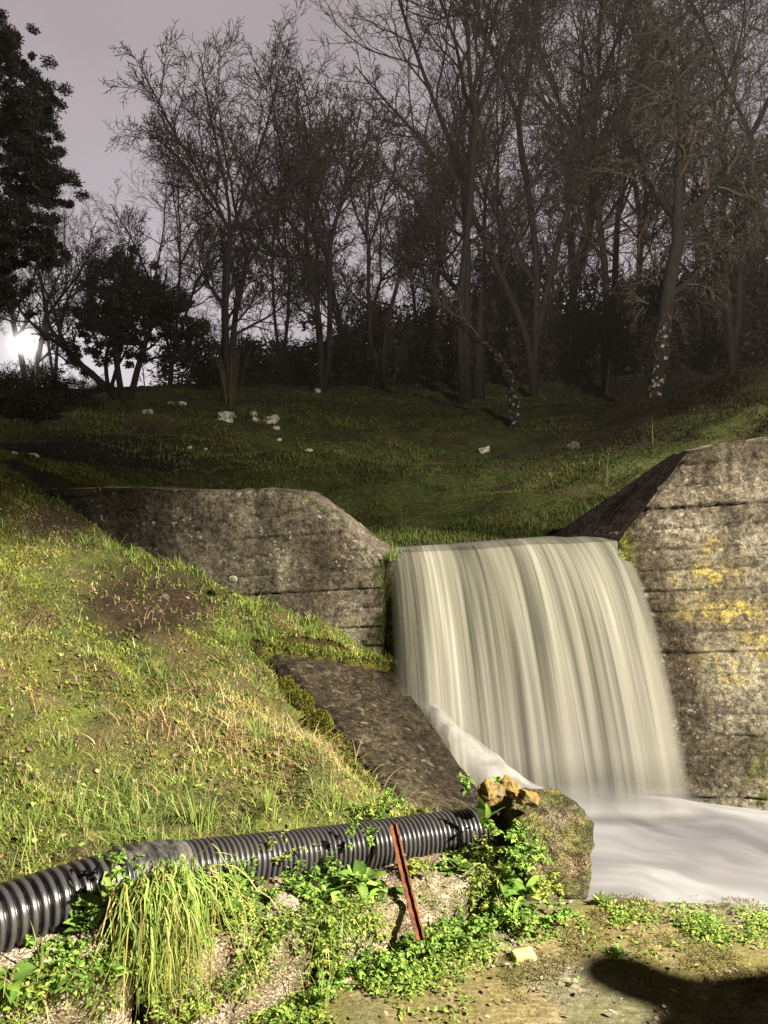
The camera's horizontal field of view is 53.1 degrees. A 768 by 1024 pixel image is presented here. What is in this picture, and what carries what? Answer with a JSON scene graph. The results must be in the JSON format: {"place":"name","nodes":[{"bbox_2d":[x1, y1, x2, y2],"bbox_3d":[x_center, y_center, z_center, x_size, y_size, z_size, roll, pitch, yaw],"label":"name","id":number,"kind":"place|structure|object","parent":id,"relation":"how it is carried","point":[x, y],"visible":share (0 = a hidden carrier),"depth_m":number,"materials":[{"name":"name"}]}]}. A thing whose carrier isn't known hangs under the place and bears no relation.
{"place":"outdoors","nodes":[
{"label":"outdoors","id":0,"kind":"place"},
{"bbox_2d":[0,449,478,930],"bbox_3d":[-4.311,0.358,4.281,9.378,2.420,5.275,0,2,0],"label":"bank ground","id":1,"kind":"structure","parent":0,"point":[120,620],"depth_m":3.44,"materials":[{"name":"green plant"}]},
{"bbox_2d":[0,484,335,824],"bbox_3d":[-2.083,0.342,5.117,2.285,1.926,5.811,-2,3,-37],"label":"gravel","id":2,"kind":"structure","parent":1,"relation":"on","point":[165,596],"depth_m":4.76,"materials":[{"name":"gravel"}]},
{"bbox_2d":[68,843,280,1023],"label":"grass tuft","id":3,"kind":"object","parent":1,"relation":"on","point":[166,894],"visible":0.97,"depth_m":2.06,"materials":[{"name":"green plant"}]},
{"bbox_2d":[170,779,224,836],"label":"grass tuft","id":4,"kind":"object","parent":1,"relation":"on","point":[202,819],"visible":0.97,"depth_m":2.73,"materials":[{"name":"green plant"}]},
{"bbox_2d":[43,486,393,653],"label":"wing wall","id":5,"kind":"structure","parent":1,"relation":"on","point":[312,553],"depth_m":5.22,"materials":[{"name":"concrete"}]},
{"bbox_2d":[0,806,504,954],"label":"corrugated pipe","id":6,"kind":"object","parent":1,"relation":"on","point":[40,900],"visible":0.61,"depth_m":2.49,"materials":[{"name":"black plastic"}]},
{"bbox_2d":[94,848,144,884],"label":"herb","id":7,"kind":"object","parent":6,"relation":"on","point":[117,869],"visible":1,"depth_m":2.10,"materials":[{"name":"green plant"}]},
{"bbox_2d":[477,778,504,805],"bbox_3d":[0.414,1.087,2.984,0.105,0.096,0.093,5,12,-23],"label":"stone","id":8,"kind":"object","parent":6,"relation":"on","point":[490,792],"visible":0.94,"depth_m":2.96,"materials":[{"name":"beige stone"}]},
{"bbox_2d":[277,675,378,791],"bbox_3d":[-0.297,1.154,3.970,0.222,0.464,0.986,-1,3,-32],"label":"moss","id":9,"kind":"object","parent":1,"relation":"on","point":[305,697],"visible":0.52,"depth_m":4.03,"materials":[{"name":"green plant"}]},
{"bbox_2d":[347,785,406,819],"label":"herb","id":10,"kind":"object","parent":1,"relation":"on","point":[383,813],"visible":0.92,"depth_m":3.02,"materials":[{"name":"green plant"}]},
{"bbox_2d":[266,654,501,893],"bbox_3d":[-0.050,1.472,4.446,1.035,1.425,2.837,-1,3,-32],"label":"sloped apron","id":11,"kind":"object","parent":1,"relation":"on","point":[382,714],"visible":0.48,"depth_m":4.22,"materials":[{"name":"concrete"}]},
{"bbox_2d":[252,633,404,668],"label":"grass","id":12,"kind":"structure","parent":11,"relation":"on","point":[340,653],"depth_m":4.92,"materials":[{"name":"green plant"}]},
{"bbox_2d":[255,644,406,682],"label":"moss","id":13,"kind":"object","parent":11,"relation":"on","point":[399,672],"visible":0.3,"depth_m":4.91,"materials":[{"name":"moss"}]},
{"bbox_2d":[0,351,767,554],"bbox_3d":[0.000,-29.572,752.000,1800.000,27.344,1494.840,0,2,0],"label":"hillside ground","id":14,"kind":"structure","parent":0,"point":[54,447],"depth_m":10.72,"materials":[{"name":"green plant"}]},
{"bbox_2d":[0,360,43,402],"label":"bush","id":15,"kind":"object","parent":14,"relation":"on","point":[7,384],"visible":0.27,"depth_m":16.65,"materials":[{"name":"green plant"}]},
{"bbox_2d":[0,376,66,424],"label":"bush","id":16,"kind":"object","parent":14,"relation":"on","point":[15,401],"visible":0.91,"depth_m":11.86,"materials":[{"name":"green plant"}]},
{"bbox_2d":[0,8,90,319],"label":"evergreen tree","id":17,"kind":"object","parent":14,"relation":"on","point":[27,119],"visible":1,"depth_m":12.76,"materials":[{"name":"green plant"}]},
{"bbox_2d":[3,351,92,392],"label":"bush","id":18,"kind":"object","parent":14,"relation":"on","point":[42,368],"visible":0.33,"depth_m":21.70,"materials":[{"name":"green plant"}]},
{"bbox_2d":[0,229,112,380],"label":"bare tree","id":19,"kind":"object","parent":14,"relation":"on","point":[63,307],"visible":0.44,"depth_m":22.76,"materials":[{"name":"brown plant"}]},
{"bbox_2d":[4,355,119,414],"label":"bush","id":20,"kind":"object","parent":14,"relation":"on","point":[55,384],"visible":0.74,"depth_m":14.71,"materials":[{"name":"green plant"}]},
{"bbox_2d":[1,145,125,377],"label":"bare tree","id":21,"kind":"object","parent":14,"relation":"on","point":[71,249],"visible":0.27,"depth_m":38.06,"materials":[{"name":"brown plant"}]},
{"bbox_2d":[0,244,212,400],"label":"tree","id":22,"kind":"object","parent":14,"relation":"on","point":[115,315],"visible":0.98,"depth_m":17.76,"materials":[{"name":"green plant"}]},
{"bbox_2d":[76,204,163,385],"bbox_3d":[-10.374,-8.369,30.944,2.985,7.818,5.290,0,2,0],"label":"bare tree","id":23,"kind":"object","parent":14,"relation":"on","point":[94,336],"visible":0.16,"depth_m":29.97,"materials":[{"name":"brown plant"}]},
{"bbox_2d":[86,79,257,384],"bbox_3d":[-9.999,-13.812,41.081,7.272,14.930,11.387,1,2,13],"label":"bare tree","id":24,"kind":"object","parent":14,"relation":"on","point":[179,219],"visible":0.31,"depth_m":40.00,"materials":[{"name":"brown plant"}]},
{"bbox_2d":[131,317,259,391],"bbox_3d":[-6.168,-4.841,24.663,4.355,2.663,3.322,0,2,0],"label":"bush","id":25,"kind":"object","parent":14,"relation":"on","point":[202,375],"visible":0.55,"depth_m":24.57,"materials":[{"name":"green plant"}]},
{"bbox_2d":[98,0,358,389],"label":"bare tree","id":26,"kind":"object","parent":14,"relation":"on","point":[231,266],"visible":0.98,"depth_m":20.00,"materials":[{"name":"brown plant"}]},
{"bbox_2d":[205,313,305,385],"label":"bush","id":27,"kind":"object","parent":14,"relation":"on","point":[270,359],"visible":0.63,"depth_m":26.27,"materials":[{"name":"green plant"}]},
{"bbox_2d":[193,94,346,355],"bbox_3d":[-5.626,-13.707,39.894,6.468,14.235,8.057,0,2,9],"label":"bare tree","id":28,"kind":"object","parent":14,"relation":"on","point":[287,317],"visible":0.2,"depth_m":38.91,"materials":[{"name":"brown plant"}]},
{"bbox_2d":[236,321,337,384],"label":"bush","id":29,"kind":"object","parent":14,"relation":"on","point":[271,377],"visible":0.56,"depth_m":27.86,"materials":[{"name":"green plant"}]},
{"bbox_2d":[185,15,407,392],"bbox_3d":[-1.958,-9.204,23.801,6.551,11.388,7.354,-2,3,-41],"label":"bare tree","id":30,"kind":"object","parent":14,"relation":"on","point":[324,365],"visible":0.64,"depth_m":23.01,"materials":[{"name":"brown plant"}]},
{"bbox_2d":[288,324,366,384],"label":"bush","id":31,"kind":"object","parent":14,"relation":"on","point":[314,346],"visible":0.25,"depth_m":28.28,"materials":[{"name":"green plant"}]},
{"bbox_2d":[248,123,438,332],"bbox_3d":[-1.530,-11.443,32.557,8.396,11.639,7.031,0,2,-12],"label":"bare tree","id":32,"kind":"object","parent":14,"relation":"on","point":[339,309],"visible":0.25,"depth_m":32.57,"materials":[{"name":"brown plant"}]},
{"bbox_2d":[275,253,454,387],"bbox_3d":[-0.241,-6.412,27.725,6.231,4.893,7.358,1,2,15],"label":"bush","id":33,"kind":"object","parent":14,"relation":"on","point":[356,343],"visible":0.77,"depth_m":26.59,"materials":[{"name":"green plant"}]},
{"bbox_2d":[353,303,449,384],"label":"bush","id":34,"kind":"object","parent":14,"relation":"on","point":[408,357],"visible":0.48,"depth_m":27.38,"materials":[{"name":"green plant"}]},
{"bbox_2d":[308,92,526,389],"bbox_3d":[1.043,-8.815,25.245,7.232,10.004,5.448,-1,3,-26],"label":"bare tree","id":35,"kind":"object","parent":14,"relation":"on","point":[380,377],"visible":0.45,"depth_m":24.73,"materials":[{"name":"brown plant"}]},
{"bbox_2d":[367,110,523,372],"bbox_3d":[1.710,-10.331,30.462,6.649,10.296,5.923,2,3,34],"label":"bare tree","id":36,"kind":"object","parent":14,"relation":"on","point":[414,292],"visible":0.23,"depth_m":30.36,"materials":[{"name":"brown plant"}]},
{"bbox_2d":[371,262,520,428],"bbox_3d":[1.305,-3.557,16.608,3.340,3.807,1.026,1,2,14],"label":"leaning trunk","id":37,"kind":"object","parent":14,"relation":"on","point":[513,396],"visible":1,"depth_m":16.27,"materials":[{"name":"grey plant"}]},
{"bbox_2d":[397,269,518,390],"bbox_3d":[2.093,-6.157,26.941,3.980,4.587,5.218,-1,3,-23],"label":"bush","id":38,"kind":"object","parent":14,"relation":"on","point":[451,350],"visible":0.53,"depth_m":26.26,"materials":[{"name":"green plant"}]},
{"bbox_2d":[306,0,641,406],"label":"bare tree","id":39,"kind":"object","parent":14,"relation":"on","point":[463,354],"visible":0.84,"depth_m":20.46,"materials":[{"name":"brown plant"}]},
{"bbox_2d":[393,1,555,365],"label":"bare tree","id":40,"kind":"object","parent":14,"relation":"on","point":[485,171],"visible":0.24,"depth_m":32.31,"materials":[{"name":"brown plant"}]},
{"bbox_2d":[472,292,485,398],"bbox_3d":[2.694,-4.723,21.815,0.384,3.025,0.402,0,2,0],"label":"standing snag","id":41,"kind":"object","parent":14,"relation":"on","point":[478,381],"visible":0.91,"depth_m":21.71,"materials":[{"name":"brown plant"}]},
{"bbox_2d":[397,195,574,383],"bbox_3d":[4.337,-7.353,27.587,7.238,6.920,6.130,-2,3,-42],"label":"bush","id":42,"kind":"object","parent":14,"relation":"on","point":[506,311],"visible":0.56,"depth_m":26.83,"materials":[{"name":"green plant"}]},
{"bbox_2d":[310,0,756,397],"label":"bare tree","id":43,"kind":"object","parent":14,"relation":"on","point":[531,348],"visible":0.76,"depth_m":20.82,"materials":[{"name":"brown plant"}]},
{"bbox_2d":[454,182,612,340],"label":"bare tree","id":44,"kind":"object","parent":14,"relation":"on","point":[561,250],"visible":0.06,"depth_m":44.07,"materials":[{"name":"brown plant"}]},
{"bbox_2d":[487,306,590,382],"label":"bush","id":45,"kind":"object","parent":14,"relation":"on","point":[548,375],"visible":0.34,"depth_m":26.42,"materials":[{"name":"green plant"}]},
{"bbox_2d":[511,233,655,385],"bbox_3d":[7.015,-6.780,27.112,4.942,5.696,6.479,0,2,10],"label":"bush","id":46,"kind":"object","parent":14,"relation":"on","point":[571,307],"visible":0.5,"depth_m":25.84,"materials":[{"name":"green plant"}]},
{"bbox_2d":[446,0,760,394],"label":"bare tree","id":47,"kind":"object","parent":14,"relation":"on","point":[608,327],"visible":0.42,"depth_m":20.85,"materials":[{"name":"brown plant"}]},
{"bbox_2d":[497,0,729,336],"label":"bare tree","id":48,"kind":"object","parent":14,"relation":"on","point":[592,223],"visible":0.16,"depth_m":28.98,"materials":[{"name":"brown plant"}]},
{"bbox_2d":[553,238,708,382],"bbox_3d":[8.365,-6.411,25.613,5.538,5.294,4.690,0,2,-9],"label":"bush","id":49,"kind":"object","parent":14,"relation":"on","point":[645,340],"visible":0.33,"depth_m":25.37,"materials":[{"name":"green plant"}]},
{"bbox_2d":[534,0,767,341],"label":"bare tree","id":50,"kind":"object","parent":14,"relation":"on","point":[635,190],"visible":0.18,"depth_m":29.08,"materials":[{"name":"brown plant"}]},
{"bbox_2d":[565,0,767,400],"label":"bare tree","id":51,"kind":"object","parent":14,"relation":"on","point":[666,289],"visible":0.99,"depth_m":16.57,"materials":[{"name":"grey plant"}]},
{"bbox_2d":[610,267,727,373],"bbox_3d":[9.979,-6.098,26.015,3.344,4.129,4.684,-1,3,-27],"label":"bush","id":52,"kind":"object","parent":14,"relation":"on","point":[675,358],"visible":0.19,"depth_m":24.97,"materials":[{"name":"green plant"}]},
{"bbox_2d":[606,0,767,374],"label":"bare tree","id":53,"kind":"object","parent":14,"relation":"on","point":[733,334],"visible":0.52,"depth_m":20.77,"materials":[{"name":"brown plant"}]},
{"bbox_2d":[634,219,767,376],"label":"bush","id":54,"kind":"object","parent":14,"relation":"on","point":[694,337],"visible":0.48,"depth_m":23.71,"materials":[{"name":"green plant"}]},
{"bbox_2d":[643,36,767,281],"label":"bare tree","id":55,"kind":"object","parent":14,"relation":"on","point":[693,261],"visible":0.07,"depth_m":33.30,"materials":[{"name":"brown plant"}]},
{"bbox_2d":[656,110,767,284],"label":"bare tree","id":56,"kind":"object","parent":14,"relation":"on","point":[727,134],"visible":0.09,"depth_m":30.52,"materials":[{"name":"brown plant"}]},
{"bbox_2d":[686,226,767,366],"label":"bush","id":57,"kind":"object","parent":14,"relation":"on","point":[764,267],"visible":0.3,"depth_m":23.88,"materials":[{"name":"green plant"}]},
{"bbox_2d":[710,54,767,264],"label":"bare tree","id":58,"kind":"object","parent":14,"relation":"on","point":[764,100],"visible":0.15,"depth_m":25.89,"materials":[{"name":"brown plant"}]},
{"bbox_2d":[0,0,767,388],"label":"sky","id":59,"kind":"structure","parent":0,"point":[79,34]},
{"bbox_2d":[131,898,767,1023],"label":"concrete floor","id":60,"kind":"structure","parent":0,"point":[637,1004],"depth_m":2.44,"materials":[{"name":"beige concrete"}]},
{"bbox_2d":[0,915,132,1023],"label":"concrete block","id":61,"kind":"structure","parent":60,"relation":"on","point":[80,1014],"depth_m":1.99,"materials":[{"name":"grey concrete"}]},
{"bbox_2d":[0,961,60,1010],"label":"herb","id":62,"kind":"object","parent":61,"relation":"on","point":[38,989],"visible":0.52,"depth_m":1.86,"materials":[{"name":"green plant"}]},
{"bbox_2d":[32,937,96,972],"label":"herb","id":63,"kind":"object","parent":61,"relation":"on","point":[64,958],"visible":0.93,"depth_m":1.97,"materials":[{"name":"green plant"}]},
{"bbox_2d":[63,889,105,932],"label":"weed","id":64,"kind":"object","parent":61,"relation":"on","point":[77,918],"visible":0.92,"depth_m":2.08,"materials":[{"name":"green plant"}]},
{"bbox_2d":[70,869,126,918],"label":"weed","id":65,"kind":"object","parent":61,"relation":"on","point":[93,900],"visible":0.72,"depth_m":2.10,"materials":[{"name":"green plant"}]},
{"bbox_2d":[129,876,312,1023],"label":"concrete block","id":66,"kind":"structure","parent":60,"relation":"on","point":[288,980],"depth_m":2.28,"materials":[{"name":"grey concrete"}]},
{"bbox_2d":[178,981,225,1020],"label":"herb","id":67,"kind":"object","parent":66,"relation":"on","point":[205,1010],"visible":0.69,"depth_m":2.14,"materials":[{"name":"green plant"}]},
{"bbox_2d":[200,870,249,914],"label":"herb","id":68,"kind":"object","parent":66,"relation":"on","point":[239,905],"visible":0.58,"depth_m":2.30,"materials":[{"name":"green plant"}]},
{"bbox_2d":[209,886,261,927],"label":"herb","id":69,"kind":"object","parent":66,"relation":"on","point":[240,915],"visible":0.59,"depth_m":2.28,"materials":[{"name":"green plant"}]},
{"bbox_2d":[215,856,257,896],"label":"herb","id":70,"kind":"object","parent":66,"relation":"on","point":[242,875],"visible":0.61,"depth_m":2.41,"materials":[{"name":"green plant"}]},
{"bbox_2d":[243,876,305,916],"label":"herb","id":71,"kind":"object","parent":66,"relation":"on","point":[270,893],"visible":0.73,"depth_m":2.42,"materials":[{"name":"green plant"}]},
{"bbox_2d":[279,854,323,902],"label":"herb","id":72,"kind":"object","parent":66,"relation":"on","point":[297,887],"visible":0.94,"depth_m":2.50,"materials":[{"name":"green plant"}]},
{"bbox_2d":[0,852,517,1023],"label":"ground cover","id":73,"kind":"object","parent":60,"relation":"on","point":[331,921],"visible":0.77,"depth_m":2.24,"materials":[{"name":"green plant"}]},
{"bbox_2d":[0,961,40,1003],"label":"weed","id":74,"kind":"object","parent":73,"relation":"on","point":[12,990],"visible":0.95,"depth_m":1.86,"materials":[{"name":"green plant"}]},
{"bbox_2d":[306,964,354,996],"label":"herb","id":75,"kind":"object","parent":60,"relation":"on","point":[313,990],"visible":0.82,"depth_m":2.34,"materials":[{"name":"green plant"}]},
{"bbox_2d":[328,947,384,991],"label":"herb","id":76,"kind":"object","parent":60,"relation":"on","point":[354,970],"visible":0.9,"depth_m":2.41,"materials":[{"name":"green plant"}]},
{"bbox_2d":[0,852,767,1023],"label":"ground cover","id":77,"kind":"object","parent":60,"relation":"on","point":[294,1006],"visible":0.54,"depth_m":2.50,"materials":[{"name":"green plant"}]},
{"bbox_2d":[490,849,525,894],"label":"weed","id":78,"kind":"object","parent":77,"relation":"on","point":[511,879],"visible":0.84,"depth_m":2.76,"materials":[{"name":"green plant"}]},
{"bbox_2d":[365,942,418,976],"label":"herb","id":79,"kind":"object","parent":60,"relation":"on","point":[394,957],"visible":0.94,"depth_m":2.47,"materials":[{"name":"green plant"}]},
{"bbox_2d":[296,850,494,983],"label":"concrete block","id":80,"kind":"structure","parent":60,"relation":"on","point":[400,918],"depth_m":2.67,"materials":[{"name":"grey concrete"}]},
{"bbox_2d":[294,844,371,895],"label":"herb","id":81,"kind":"object","parent":80,"relation":"on","point":[329,871],"visible":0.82,"depth_m":2.57,"materials":[{"name":"green plant"}]},
{"bbox_2d":[318,876,361,907],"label":"weed","id":82,"kind":"object","parent":80,"relation":"on","point":[335,893],"visible":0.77,"depth_m":2.55,"materials":[{"name":"green plant"}]},
{"bbox_2d":[334,859,387,902],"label":"weed","id":83,"kind":"object","parent":80,"relation":"on","point":[361,868],"visible":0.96,"depth_m":2.59,"materials":[{"name":"green plant"}]},
{"bbox_2d":[364,879,415,901],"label":"weed","id":84,"kind":"object","parent":80,"relation":"on","point":[375,886],"visible":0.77,"depth_m":2.64,"materials":[{"name":"green plant"}]},
{"bbox_2d":[389,823,424,940],"bbox_3d":[0.075,1.245,2.608,0.031,0.021,0.382,-1,45,-18],"label":"iron bar","id":85,"kind":"object","parent":80,"relation":"on","point":[408,889],"visible":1,"depth_m":2.60,"materials":[{"name":"brown metal"}]},
{"bbox_2d":[394,854,437,876],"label":"herb","id":86,"kind":"object","parent":80,"relation":"on","point":[414,863],"visible":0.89,"depth_m":2.72,"materials":[{"name":"green plant"}]},
{"bbox_2d":[443,843,495,866],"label":"herb","id":87,"kind":"object","parent":80,"relation":"on","point":[462,849],"visible":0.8,"depth_m":2.87,"materials":[{"name":"green plant"}]},
{"bbox_2d":[468,831,501,858],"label":"herb","id":88,"kind":"object","parent":80,"relation":"on","point":[485,849],"visible":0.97,"depth_m":2.86,"materials":[{"name":"green plant"}]},
{"bbox_2d":[398,924,444,958],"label":"herb","id":89,"kind":"object","parent":60,"relation":"on","point":[422,945],"visible":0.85,"depth_m":2.54,"materials":[{"name":"green plant"}]},
{"bbox_2d":[426,909,476,947],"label":"herb","id":90,"kind":"object","parent":60,"relation":"on","point":[449,933],"visible":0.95,"depth_m":2.61,"materials":[{"name":"green plant"}]},
{"bbox_2d":[449,905,498,946],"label":"herb","id":91,"kind":"object","parent":60,"relation":"on","point":[478,922],"visible":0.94,"depth_m":2.67,"materials":[{"name":"green plant"}]},
{"bbox_2d":[479,895,534,924],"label":"herb","id":92,"kind":"object","parent":60,"relation":"on","point":[508,913],"visible":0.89,"depth_m":2.72,"materials":[{"name":"green plant"}]},
{"bbox_2d":[272,891,767,1023],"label":"moss","id":93,"kind":"object","parent":60,"relation":"on","point":[531,968],"visible":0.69,"depth_m":2.54,"materials":[{"name":"green plant"}]},
{"bbox_2d":[497,875,547,915],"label":"weed","id":94,"kind":"object","parent":60,"relation":"on","point":[532,881],"visible":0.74,"depth_m":2.78,"materials":[{"name":"green plant"}]},
{"bbox_2d":[511,899,562,932],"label":"herb","id":95,"kind":"object","parent":60,"relation":"on","point":[540,920],"visible":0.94,"depth_m":2.69,"materials":[{"name":"green plant"}]},
{"bbox_2d":[491,788,594,900],"bbox_3d":[0.632,1.347,3.087,0.354,0.418,0.371,-1,2,-14],"label":"boulder","id":96,"kind":"object","parent":60,"relation":"on","point":[560,825],"visible":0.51,"depth_m":2.95,"materials":[{"name":"rock"},{"name":"moss"}]},
{"bbox_2d":[483,817,531,842],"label":"herb","id":97,"kind":"object","parent":96,"relation":"on","point":[512,834],"visible":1,"depth_m":2.82,"materials":[{"name":"green plant"}]},
{"bbox_2d":[500,833,553,872],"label":"herb","id":98,"kind":"object","parent":96,"relation":"on","point":[528,865],"visible":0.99,"depth_m":2.77,"materials":[{"name":"green plant"}]},
{"bbox_2d":[528,871,564,898],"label":"herb","id":99,"kind":"object","parent":96,"relation":"on","point":[544,884],"visible":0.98,"depth_m":2.78,"materials":[{"name":"green plant"}]},
{"bbox_2d":[351,897,767,1023],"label":"leaf litter","id":100,"kind":"object","parent":60,"relation":"on","point":[580,990],"visible":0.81,"depth_m":2.44,"materials":[{"name":"brown plant"}]},
{"bbox_2d":[396,536,680,796],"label":"waterfall","id":101,"kind":"structure","parent":0,"point":[535,661],"depth_m":4.71,"materials":[{"name":"liquid"}]},
{"bbox_2d":[418,692,542,788],"bbox_3d":[0.541,1.342,4.457,0.590,0.473,1.220,-1,3,-28],"label":"water spray","id":102,"kind":"object","parent":101,"relation":"attached to","point":[475,749],"visible":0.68,"depth_m":4.22,"materials":[{"name":"grey liquid"}]},
{"bbox_2d":[494,784,767,906],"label":"pool water","id":103,"kind":"structure","parent":0,"point":[706,852],"depth_m":4.11,"materials":[{"name":"white liquid"}]},
{"bbox_2d":[386,560,596,783],"bbox_3d":[0.773,1.167,5.287,1.735,1.828,0.437,0,2,7],"label":"weir","id":104,"kind":"object","parent":103,"relation":"in","point":[395,636],"visible":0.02,"depth_m":5.15,"materials":[{"name":"concrete"}]},
{"bbox_2d":[580,803,689,816],"bbox_3d":[1.086,1.640,4.361,1.592,0.240,0.187,0,2,-7],"label":"water spray","id":105,"kind":"object","parent":103,"relation":"on","point":[642,810],"visible":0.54,"depth_m":4.38,"materials":[{"name":"grey liquid"}]},
{"bbox_2d":[553,437,767,809],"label":"wing wall","id":106,"kind":"structure","parent":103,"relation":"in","point":[686,531],"depth_m":4.68,"materials":[{"name":"concrete"}]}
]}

